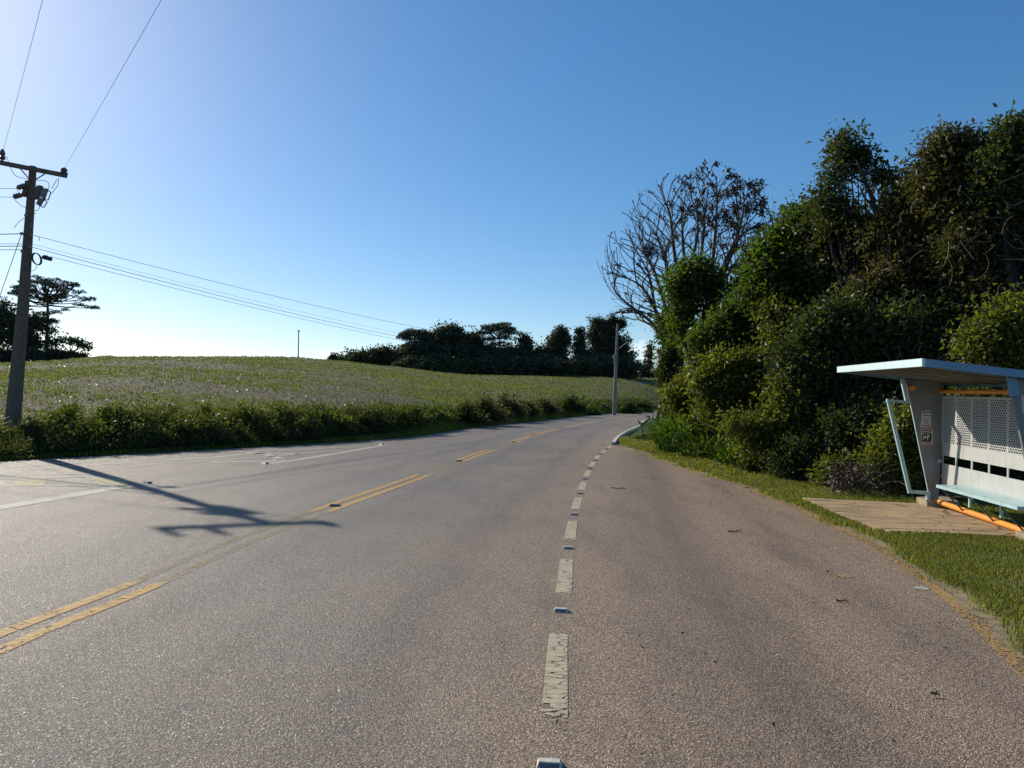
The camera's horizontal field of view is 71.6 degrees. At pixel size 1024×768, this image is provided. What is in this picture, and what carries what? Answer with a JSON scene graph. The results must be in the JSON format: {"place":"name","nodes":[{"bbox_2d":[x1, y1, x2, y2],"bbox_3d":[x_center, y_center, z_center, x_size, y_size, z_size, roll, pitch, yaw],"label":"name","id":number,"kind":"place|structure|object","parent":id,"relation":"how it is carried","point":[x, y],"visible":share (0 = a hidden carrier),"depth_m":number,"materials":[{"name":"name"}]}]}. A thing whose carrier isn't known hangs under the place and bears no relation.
{"place":"outdoors","nodes":[
{"label":"outdoors","id":0,"kind":"place"},
{"bbox_2d":[0,356,1018,460],"bbox_3d":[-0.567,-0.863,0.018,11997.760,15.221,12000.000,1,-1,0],"label":"ground","id":1,"kind":"structure","parent":0,"point":[222,386],"depth_m":51.92,"materials":[{"name":"plant"}]},
{"bbox_2d":[0,347,11,362],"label":"hill shrub","id":2,"kind":"object","parent":1,"relation":"on","point":[5,355],"visible":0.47,"depth_m":120.10,"materials":[{"name":"green plant"}]},
{"bbox_2d":[0,295,35,349],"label":"hill tree","id":3,"kind":"object","parent":1,"relation":"on","point":[7,318],"visible":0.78,"depth_m":123.48,"materials":[{"name":"green plant"}]},
{"bbox_2d":[3,305,48,351],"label":"hill tree","id":4,"kind":"object","parent":1,"relation":"on","point":[35,323],"visible":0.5,"depth_m":125.76,"materials":[{"name":"green plant"}]},
{"bbox_2d":[0,149,67,427],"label":"utility pole","id":5,"kind":"object","parent":1,"relation":"on","point":[32,191],"visible":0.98,"depth_m":20.91,"materials":[{"name":"brown wood"}]},
{"bbox_2d":[2,0,42,153],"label":"power cable","id":6,"kind":"object","parent":5,"relation":"attached to","point":[24,70],"visible":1,"depth_m":14.94,"materials":[{"name":"black rubber"}]},
{"bbox_2d":[64,1,160,168],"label":"power cable","id":7,"kind":"object","parent":5,"relation":"attached to","point":[118,74],"visible":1,"depth_m":14.04,"materials":[{"name":"black rubber"}]},
{"bbox_2d":[34,235,606,347],"bbox_3d":[-0.776,-4.177,52.951,0.014,2.374,69.394,0,-1,23],"label":"power cable","id":8,"kind":"object","parent":5,"relation":"attached to","point":[255,291],"visible":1,"depth_m":28.21,"materials":[{"name":"black rubber"}]},
{"bbox_2d":[32,247,610,359],"bbox_3d":[-0.858,-3.106,52.928,0.016,1.835,69.408,0,-1,23],"label":"power cable","id":9,"kind":"object","parent":5,"relation":"attached to","point":[259,305],"visible":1,"depth_m":28.54,"materials":[{"name":"black rubber"}]},
{"bbox_2d":[54,257,607,362],"bbox_3d":[-0.550,-2.817,52.897,0.013,1.762,69.219,0,-1,22],"label":"power cable","id":10,"kind":"object","parent":5,"relation":"attached to","point":[283,314],"visible":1,"depth_m":29.27,"materials":[{"name":"black rubber"}]},
{"bbox_2d":[26,343,43,361],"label":"hill shrub","id":11,"kind":"object","parent":1,"relation":"on","point":[32,354],"visible":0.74,"depth_m":120.55,"materials":[{"name":"green plant"}]},
{"bbox_2d":[0,274,99,350],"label":"umbrella pine","id":12,"kind":"object","parent":1,"relation":"on","point":[47,299],"visible":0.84,"depth_m":127.99,"materials":[{"name":"green plant"}]},
{"bbox_2d":[38,345,62,360],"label":"hill shrub","id":13,"kind":"object","parent":1,"relation":"on","point":[47,354],"visible":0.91,"depth_m":120.53,"materials":[{"name":"green plant"}]},
{"bbox_2d":[37,315,63,336],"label":"hill tree","id":14,"kind":"object","parent":1,"relation":"on","point":[52,331],"visible":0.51,"depth_m":129.06,"materials":[{"name":"green plant"}]},
{"bbox_2d":[53,348,75,359],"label":"hill shrub","id":15,"kind":"object","parent":1,"relation":"on","point":[64,353],"visible":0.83,"depth_m":120.51,"materials":[{"name":"green plant"}]},
{"bbox_2d":[43,332,94,351],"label":"hill tree","id":16,"kind":"object","parent":1,"relation":"on","point":[75,342],"visible":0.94,"depth_m":126.89,"materials":[{"name":"green plant"}]},
{"bbox_2d":[70,350,91,357],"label":"hill shrub","id":17,"kind":"object","parent":1,"relation":"on","point":[80,354],"visible":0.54,"depth_m":120.57,"materials":[{"name":"green plant"}]},
{"bbox_2d":[0,355,621,420],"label":"straw stubble","id":18,"kind":"object","parent":1,"relation":"on","point":[227,384],"visible":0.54,"depth_m":48.58,"materials":[{"name":"plant"}]},
{"bbox_2d":[0,394,653,459],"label":"bank undergrowth","id":19,"kind":"object","parent":1,"relation":"on","point":[109,428],"visible":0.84,"depth_m":22.91,"materials":[{"name":"green plant"}]},
{"bbox_2d":[0,406,656,460],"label":"roadside grass","id":20,"kind":"structure","parent":1,"relation":"on","point":[438,426],"depth_m":27.70,"materials":[{"name":"plant"}]},
{"bbox_2d":[0,355,658,427],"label":"field weeds","id":21,"kind":"object","parent":1,"relation":"on","point":[69,373],"visible":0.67,"depth_m":66.97,"materials":[{"name":"plant"}]},
{"bbox_2d":[326,352,338,360],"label":"tree","id":22,"kind":"object","parent":1,"relation":"on","point":[331,356],"visible":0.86,"depth_m":199.64,"materials":[{"name":"green plant"}]},
{"bbox_2d":[333,346,352,360],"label":"understorey shrub","id":23,"kind":"object","parent":1,"relation":"on","point":[341,356],"visible":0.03,"depth_m":220.91,"materials":[{"name":"green plant"}]},
{"bbox_2d":[340,346,369,362],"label":"wood tree","id":24,"kind":"object","parent":1,"relation":"on","point":[355,357],"visible":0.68,"depth_m":213.98,"materials":[{"name":"green plant"}]},
{"bbox_2d":[357,343,399,365],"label":"wood tree","id":25,"kind":"object","parent":1,"relation":"on","point":[379,355],"visible":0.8,"depth_m":212.51,"materials":[{"name":"green plant"}]},
{"bbox_2d":[391,351,429,369],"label":"understorey shrub","id":26,"kind":"object","parent":1,"relation":"on","point":[409,361],"visible":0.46,"depth_m":203.14,"materials":[{"name":"green plant"}]},
{"bbox_2d":[395,327,432,349],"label":"umbrella pine","id":27,"kind":"object","parent":1,"relation":"on","point":[414,333],"visible":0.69,"depth_m":213.56,"materials":[{"name":"green plant"}]},
{"bbox_2d":[388,338,440,364],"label":"tree","id":28,"kind":"object","parent":1,"relation":"on","point":[408,350],"visible":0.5,"depth_m":210.42,"materials":[{"name":"green plant"}]},
{"bbox_2d":[417,350,457,372],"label":"understorey shrub","id":29,"kind":"object","parent":1,"relation":"on","point":[431,362],"visible":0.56,"depth_m":202.85,"materials":[{"name":"green plant"}]},
{"bbox_2d":[423,400,451,419],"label":"roadside bush","id":30,"kind":"object","parent":1,"relation":"on","point":[441,410],"visible":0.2,"depth_m":38.05,"materials":[{"name":"green plant"}]},
{"bbox_2d":[414,319,470,355],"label":"tree","id":31,"kind":"object","parent":1,"relation":"on","point":[443,336],"visible":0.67,"depth_m":212.15,"materials":[{"name":"green plant"}]},
{"bbox_2d":[433,351,470,373],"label":"understorey shrub","id":32,"kind":"object","parent":1,"relation":"on","point":[454,361],"visible":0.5,"depth_m":203.50,"materials":[{"name":"green plant"}]},
{"bbox_2d":[450,325,488,359],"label":"tree","id":33,"kind":"object","parent":1,"relation":"on","point":[469,342],"visible":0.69,"depth_m":210.42,"materials":[{"name":"green plant"}]},
{"bbox_2d":[449,400,489,424],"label":"roadside bush","id":34,"kind":"object","parent":1,"relation":"on","point":[467,411],"visible":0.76,"depth_m":41.75,"materials":[{"name":"green plant"}]},
{"bbox_2d":[451,352,497,374],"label":"understorey shrub","id":35,"kind":"object","parent":1,"relation":"on","point":[473,366],"visible":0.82,"depth_m":202.39,"materials":[{"name":"green plant"}]},
{"bbox_2d":[453,391,515,422],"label":"roadside bush","id":36,"kind":"object","parent":1,"relation":"on","point":[488,407],"visible":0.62,"depth_m":45.02,"materials":[{"name":"green plant"}]},
{"bbox_2d":[473,340,520,362],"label":"tree","id":37,"kind":"object","parent":1,"relation":"on","point":[503,349],"visible":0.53,"depth_m":208.67,"materials":[{"name":"green plant"}]},
{"bbox_2d":[476,321,523,345],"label":"umbrella pine","id":38,"kind":"object","parent":1,"relation":"on","point":[506,328],"visible":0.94,"depth_m":210.19,"materials":[{"name":"green plant"}]},
{"bbox_2d":[478,351,523,374],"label":"understorey shrub","id":39,"kind":"object","parent":1,"relation":"on","point":[501,366],"visible":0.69,"depth_m":202.32,"materials":[{"name":"green plant"}]},
{"bbox_2d":[492,388,530,418],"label":"roadside bush","id":40,"kind":"object","parent":1,"relation":"on","point":[515,406],"visible":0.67,"depth_m":51.94,"materials":[{"name":"green plant"}]},
{"bbox_2d":[498,351,542,375],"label":"understorey shrub","id":41,"kind":"object","parent":1,"relation":"on","point":[522,365],"visible":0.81,"depth_m":202.91,"materials":[{"name":"green plant"}]},
{"bbox_2d":[512,331,542,361],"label":"tree","id":42,"kind":"object","parent":1,"relation":"on","point":[524,339],"visible":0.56,"depth_m":209.06,"materials":[{"name":"green plant"}]},
{"bbox_2d":[518,397,542,415],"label":"roadside bush","id":43,"kind":"object","parent":1,"relation":"on","point":[534,410],"visible":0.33,"depth_m":56.02,"materials":[{"name":"green plant"}]},
{"bbox_2d":[525,344,556,361],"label":"tree","id":44,"kind":"object","parent":1,"relation":"on","point":[536,349],"visible":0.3,"depth_m":209.80,"materials":[{"name":"green plant"}]},
{"bbox_2d":[520,352,562,375],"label":"understorey shrub","id":45,"kind":"object","parent":1,"relation":"on","point":[543,368],"visible":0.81,"depth_m":202.76,"materials":[{"name":"green plant"}]},
{"bbox_2d":[534,396,564,414],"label":"roadside bush","id":46,"kind":"object","parent":1,"relation":"on","point":[551,408],"visible":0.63,"depth_m":61.74,"materials":[{"name":"green plant"}]},
{"bbox_2d":[537,324,573,360],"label":"tree","id":47,"kind":"object","parent":1,"relation":"on","point":[558,338],"visible":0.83,"depth_m":211.65,"materials":[{"name":"green plant"}]},
{"bbox_2d":[546,356,587,375],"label":"understorey shrub","id":48,"kind":"object","parent":1,"relation":"on","point":[555,370],"visible":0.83,"depth_m":202.34,"materials":[{"name":"green plant"}]},
{"bbox_2d":[554,393,587,413],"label":"roadside bush","id":49,"kind":"object","parent":1,"relation":"on","point":[569,403],"visible":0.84,"depth_m":71.69,"materials":[{"name":"green plant"}]},
{"bbox_2d":[570,326,589,359],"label":"tree","id":50,"kind":"object","parent":1,"relation":"on","point":[578,346],"visible":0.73,"depth_m":212.46,"materials":[{"name":"green plant"}]},
{"bbox_2d":[561,352,603,375],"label":"understorey shrub","id":51,"kind":"object","parent":1,"relation":"on","point":[579,364],"visible":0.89,"depth_m":202.41,"materials":[{"name":"green plant"}]},
{"bbox_2d":[586,401,603,414],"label":"roadside bush","id":52,"kind":"object","parent":1,"relation":"on","point":[591,410],"visible":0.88,"depth_m":81.88,"materials":[{"name":"green plant"}]},
{"bbox_2d":[583,351,626,376],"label":"understorey shrub","id":53,"kind":"object","parent":1,"relation":"on","point":[599,366],"visible":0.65,"depth_m":202.77,"materials":[{"name":"green plant"}]},
{"bbox_2d":[582,313,638,362],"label":"tree","id":54,"kind":"object","parent":1,"relation":"on","point":[601,336],"visible":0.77,"depth_m":212.36,"materials":[{"name":"green plant"}]},
{"bbox_2d":[600,354,643,379],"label":"understorey shrub","id":55,"kind":"object","parent":1,"relation":"on","point":[631,371],"visible":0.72,"depth_m":202.56,"materials":[{"name":"green plant"}]},
{"bbox_2d":[612,324,632,414],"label":"lamp pole","id":56,"kind":"object","parent":1,"relation":"on","point":[615,356],"visible":0.87,"depth_m":84.86,"materials":[{"name":"concrete"}]},
{"bbox_2d":[33,244,599,356],"bbox_3d":[-0.857,-3.383,52.934,0.008,1.912,69.407,0,-1,23],"label":"power cable","id":57,"kind":"object","parent":56,"relation":"attached to","point":[257,301],"visible":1,"depth_m":28.13,"materials":[{"name":"black rubber"}]},
{"bbox_2d":[616,398,643,413],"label":"roadside bush","id":58,"kind":"object","parent":1,"relation":"on","point":[628,407],"visible":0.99,"depth_m":94.53,"materials":[{"name":"green plant"}]},
{"bbox_2d":[611,417,660,444],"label":"kerb","id":59,"kind":"structure","parent":1,"relation":"on","point":[615,440],"depth_m":33.95,"materials":[{"name":"concrete"}]},
{"bbox_2d":[626,430,651,439],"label":"roadside shrub","id":60,"kind":"object","parent":1,"relation":"on","point":[640,437],"visible":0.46,"depth_m":29.83,"materials":[{"name":"green plant"}]},
{"bbox_2d":[633,398,654,412],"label":"roadside bush","id":61,"kind":"object","parent":1,"relation":"on","point":[644,406],"visible":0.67,"depth_m":104.60,"materials":[{"name":"green plant"}]},
{"bbox_2d":[640,341,658,375],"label":"tree","id":62,"kind":"object","parent":1,"relation":"on","point":[648,355],"visible":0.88,"depth_m":234.44,"materials":[{"name":"green plant"}]},
{"bbox_2d":[653,346,662,426],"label":"roadside tree","id":63,"kind":"object","parent":1,"relation":"on","point":[655,385],"visible":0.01,"depth_m":32.94,"materials":[{"name":"green plant"}]},
{"bbox_2d":[644,311,687,422],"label":"roadside tree","id":64,"kind":"object","parent":1,"relation":"on","point":[668,363],"visible":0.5,"depth_m":26.89,"materials":[{"name":"green plant"}]},
{"bbox_2d":[597,159,784,423],"bbox_3d":[7.916,-3.431,30.001,8.515,12.006,6.895,1,-1,0],"label":"bare tree","id":65,"kind":"object","parent":1,"relation":"on","point":[703,218],"visible":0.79,"depth_m":29.41,"materials":[{"name":"brown plant"}]},
{"bbox_2d":[635,239,659,261],"bbox_3d":[5.675,-5.522,29.531,1.128,1.084,1.132,0,-1,30],"label":"bird nest","id":66,"kind":"object","parent":65,"relation":"in","point":[649,254],"visible":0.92,"depth_m":29.38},
{"bbox_2d":[650,243,741,369],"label":"roadside tree","id":67,"kind":"object","parent":1,"relation":"on","point":[704,278],"visible":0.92,"depth_m":23.76,"materials":[{"name":"green plant"}]},
{"bbox_2d":[678,287,805,441],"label":"roadside tree","id":68,"kind":"object","parent":1,"relation":"on","point":[706,386],"visible":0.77,"depth_m":18.78,"materials":[{"name":"green plant"}]},
{"bbox_2d":[718,189,814,332],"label":"roadside tree","id":69,"kind":"object","parent":1,"relation":"on","point":[766,264],"visible":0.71,"depth_m":19.73,"materials":[{"name":"green plant"}]},
{"bbox_2d":[710,351,834,472],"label":"roadside tree","id":70,"kind":"object","parent":1,"relation":"on","point":[782,414],"visible":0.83,"depth_m":16.27,"materials":[{"name":"green plant"}]},
{"bbox_2d":[744,281,903,443],"bbox_3d":[7.408,-0.047,16.531,3.817,4.754,2.551,1,-1,0],"label":"roadside tree","id":71,"kind":"object","parent":1,"relation":"on","point":[816,333],"visible":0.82,"depth_m":16.12,"materials":[{"name":"green plant"}]},
{"bbox_2d":[798,116,907,291],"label":"roadside tree","id":72,"kind":"object","parent":1,"relation":"on","point":[846,148],"visible":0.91,"depth_m":17.99,"materials":[{"name":"green plant"}]},
{"bbox_2d":[830,160,902,379],"bbox_3d":[8.860,-1.582,17.228,1.835,7.767,1.344,1,-1,0],"label":"dead snag","id":73,"kind":"object","parent":1,"relation":"on","point":[871,201],"visible":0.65,"depth_m":17.29,"materials":[{"name":"wood"}]},
{"bbox_2d":[826,169,947,403],"bbox_3d":[9.345,-1.482,17.061,3.165,7.679,2.511,1,-1,-21],"label":"roadside tree","id":74,"kind":"object","parent":1,"relation":"on","point":[900,255],"visible":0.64,"depth_m":16.74,"materials":[{"name":"green plant"}]},
{"bbox_2d":[721,174,1023,401],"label":"hanging vines","id":75,"kind":"object","parent":74,"relation":"hanging from","point":[951,278],"visible":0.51,"depth_m":14.72,"materials":[{"name":"plant"}]},
{"bbox_2d":[885,113,1009,436],"bbox_3d":[9.895,-1.849,16.021,2.588,8.410,2.144,0,-2,38],"label":"roadside tree","id":76,"kind":"object","parent":1,"relation":"on","point":[931,181],"visible":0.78,"depth_m":15.85,"materials":[{"name":"green plant"}]},
{"bbox_2d":[921,276,1023,433],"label":"roadside tree","id":77,"kind":"object","parent":1,"relation":"on","point":[1000,337],"visible":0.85,"depth_m":12.47,"materials":[{"name":"green plant"}]},
{"bbox_2d":[948,99,1023,389],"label":"roadside tree","id":78,"kind":"object","parent":1,"relation":"on","point":[1003,163],"visible":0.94,"depth_m":14.88,"materials":[{"name":"green plant"}]},
{"bbox_2d":[0,410,1023,767],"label":"road","id":79,"kind":"structure","parent":0,"point":[248,608],"depth_m":5.43,"materials":[{"name":"asphalt"}]},
{"bbox_2d":[536,757,561,767],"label":"road stud","id":80,"kind":"object","parent":79,"relation":"on","point":[549,763],"visible":1,"depth_m":3.28,"materials":[{"name":"plastic"}]},
{"bbox_2d":[554,607,568,612],"bbox_3d":[0.396,1.815,5.711,0.118,0.024,0.080,1,-1,6],"label":"road stud","id":81,"kind":"object","parent":79,"relation":"on","point":[561,609],"visible":1,"depth_m":5.69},
{"bbox_2d":[543,479,983,741],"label":"leaf litter","id":82,"kind":"object","parent":79,"relation":"on","point":[773,723],"visible":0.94,"depth_m":5.18,"materials":[{"name":"plant"}]},
{"bbox_2d":[619,446,1023,658],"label":"dirt strip","id":83,"kind":"object","parent":79,"relation":"on","point":[993,624],"visible":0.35,"depth_m":6.14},
{"bbox_2d":[0,0,1023,368],"label":"sky","id":84,"kind":"structure","parent":0,"point":[416,163],"materials":[{"name":"blue"}]},
{"bbox_2d":[618,436,1023,655],"bbox_3d":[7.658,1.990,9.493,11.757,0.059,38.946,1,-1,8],"label":"verge","id":85,"kind":"structure","parent":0,"point":[957,496],"depth_m":8.87,"materials":[{"name":"plant"}]},
{"bbox_2d":[602,400,738,452],"bbox_3d":[5.949,1.415,23.395,6.441,1.750,6.952,1,-1,0],"label":"grass clump","id":86,"kind":"object","parent":85,"relation":"on","point":[663,428],"visible":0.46,"depth_m":22.71,"materials":[{"name":"green plant"}]},
{"bbox_2d":[646,362,732,443],"bbox_3d":[5.929,0.815,22.997,3.223,3.240,1.846,1,-1,0],"label":"roadside shrub","id":87,"kind":"object","parent":85,"relation":"on","point":[675,398],"visible":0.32,"depth_m":22.81,"materials":[{"name":"green plant"}]},
{"bbox_2d":[652,423,732,458],"bbox_3d":[5.989,1.673,20.739,4.002,1.122,4.080,2,-2,-41],"label":"grass clump","id":88,"kind":"object","parent":85,"relation":"on","point":[700,442],"visible":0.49,"depth_m":20.58,"materials":[{"name":"green plant"}]},
{"bbox_2d":[690,443,731,461],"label":"spiky plant","id":89,"kind":"object","parent":85,"relation":"on","point":[715,458],"visible":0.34,"depth_m":19.18,"materials":[{"name":"green plant"}]},
{"bbox_2d":[681,430,748,466],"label":"spiky plant","id":90,"kind":"object","parent":85,"relation":"on","point":[724,452],"visible":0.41,"depth_m":18.04,"materials":[{"name":"green plant"}]},
{"bbox_2d":[674,287,820,444],"bbox_3d":[7.192,-0.308,20.947,4.643,5.447,2.633,1,-1,0],"label":"roadside tree","id":91,"kind":"object","parent":85,"relation":"on","point":[723,326],"visible":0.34,"depth_m":20.69,"materials":[{"name":"green plant"}]},
{"bbox_2d":[726,443,775,472],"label":"roadside shrub","id":92,"kind":"object","parent":85,"relation":"on","point":[751,466],"visible":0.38,"depth_m":16.83,"materials":[{"name":"green plant"}]},
{"bbox_2d":[700,233,828,444],"bbox_3d":[9.726,-1.692,26.087,5.667,8.505,5.321,0,-1,35],"label":"tree","id":93,"kind":"object","parent":85,"relation":"on","point":[732,266],"depth_m":26.93,"materials":[{"name":"green plant"}]},
{"bbox_2d":[756,425,835,480],"bbox_3d":[6.238,1.568,15.271,1.878,1.407,1.512,0,-1,27],"label":"roadside shrub","id":94,"kind":"object","parent":85,"relation":"on","point":[791,458],"visible":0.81,"depth_m":15.19,"materials":[{"name":"green plant"}]},
{"bbox_2d":[780,181,881,452],"bbox_3d":[8.643,-1.524,19.025,2.892,7.835,2.970,0,-2,40],"label":"roadside tree","id":95,"kind":"object","parent":85,"relation":"on","point":[822,274],"visible":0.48,"depth_m":18.77,"materials":[{"name":"green plant"}]},
{"bbox_2d":[798,447,867,486],"bbox_3d":[6.505,1.753,14.164,1.260,0.998,1.042,0,-2,40],"label":"roadside shrub","id":96,"kind":"object","parent":85,"relation":"on","point":[822,465],"visible":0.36,"depth_m":14.15,"materials":[{"name":"green plant"}]},
{"bbox_2d":[815,382,902,481],"bbox_3d":[7.533,1.122,14.982,2.240,2.326,1.652,1,-1,0],"label":"roadside shrub","id":97,"kind":"object","parent":85,"relation":"on","point":[851,426],"visible":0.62,"depth_m":14.91,"materials":[{"name":"green plant"}]},
{"bbox_2d":[809,438,941,496],"bbox_3d":[6.934,1.555,13.374,2.250,1.268,3.547,0,-2,41],"label":"dry thicket","id":98,"kind":"object","parent":85,"relation":"on","point":[844,477],"visible":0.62,"depth_m":12.79,"materials":[{"name":"brown plant"}]},
{"bbox_2d":[851,391,961,496],"bbox_3d":[7.188,1.183,12.920,1.830,2.105,1.578,0,-1,23],"label":"roadside shrub","id":99,"kind":"object","parent":85,"relation":"on","point":[879,436],"visible":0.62,"depth_m":12.79,"materials":[{"name":"green plant"}]},
{"bbox_2d":[803,498,1014,538],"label":"concrete slab","id":100,"kind":"structure","parent":85,"relation":"on","point":[870,514],"depth_m":10.26,"materials":[{"name":"concrete"}]},
{"bbox_2d":[837,358,1023,539],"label":"bus shelter","id":101,"kind":"object","parent":100,"relation":"on","point":[926,380],"visible":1,"depth_m":10.47,"materials":[{"name":"grey metal"}]},
{"bbox_2d":[852,184,976,409],"bbox_3d":[11.889,-1.867,21.129,5.936,8.723,5.044,1,-1,0],"label":"tree","id":102,"kind":"object","parent":85,"relation":"on","point":[867,205],"depth_m":20.56,"materials":[{"name":"green plant"}]},
{"bbox_2d":[835,264,1022,478],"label":"roadside tree","id":103,"kind":"object","parent":85,"relation":"on","point":[905,318],"visible":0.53,"depth_m":15.58,"materials":[{"name":"green plant"}]},
{"bbox_2d":[910,188,1023,395],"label":"roadside tree","id":104,"kind":"object","parent":85,"relation":"on","point":[974,267],"visible":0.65,"depth_m":15.20,"materials":[{"name":"green plant"}]},
{"bbox_2d":[915,386,1023,500],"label":"roadside shrub","id":105,"kind":"object","parent":85,"relation":"on","point":[1000,471],"visible":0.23,"depth_m":12.32,"materials":[{"name":"green plant"}]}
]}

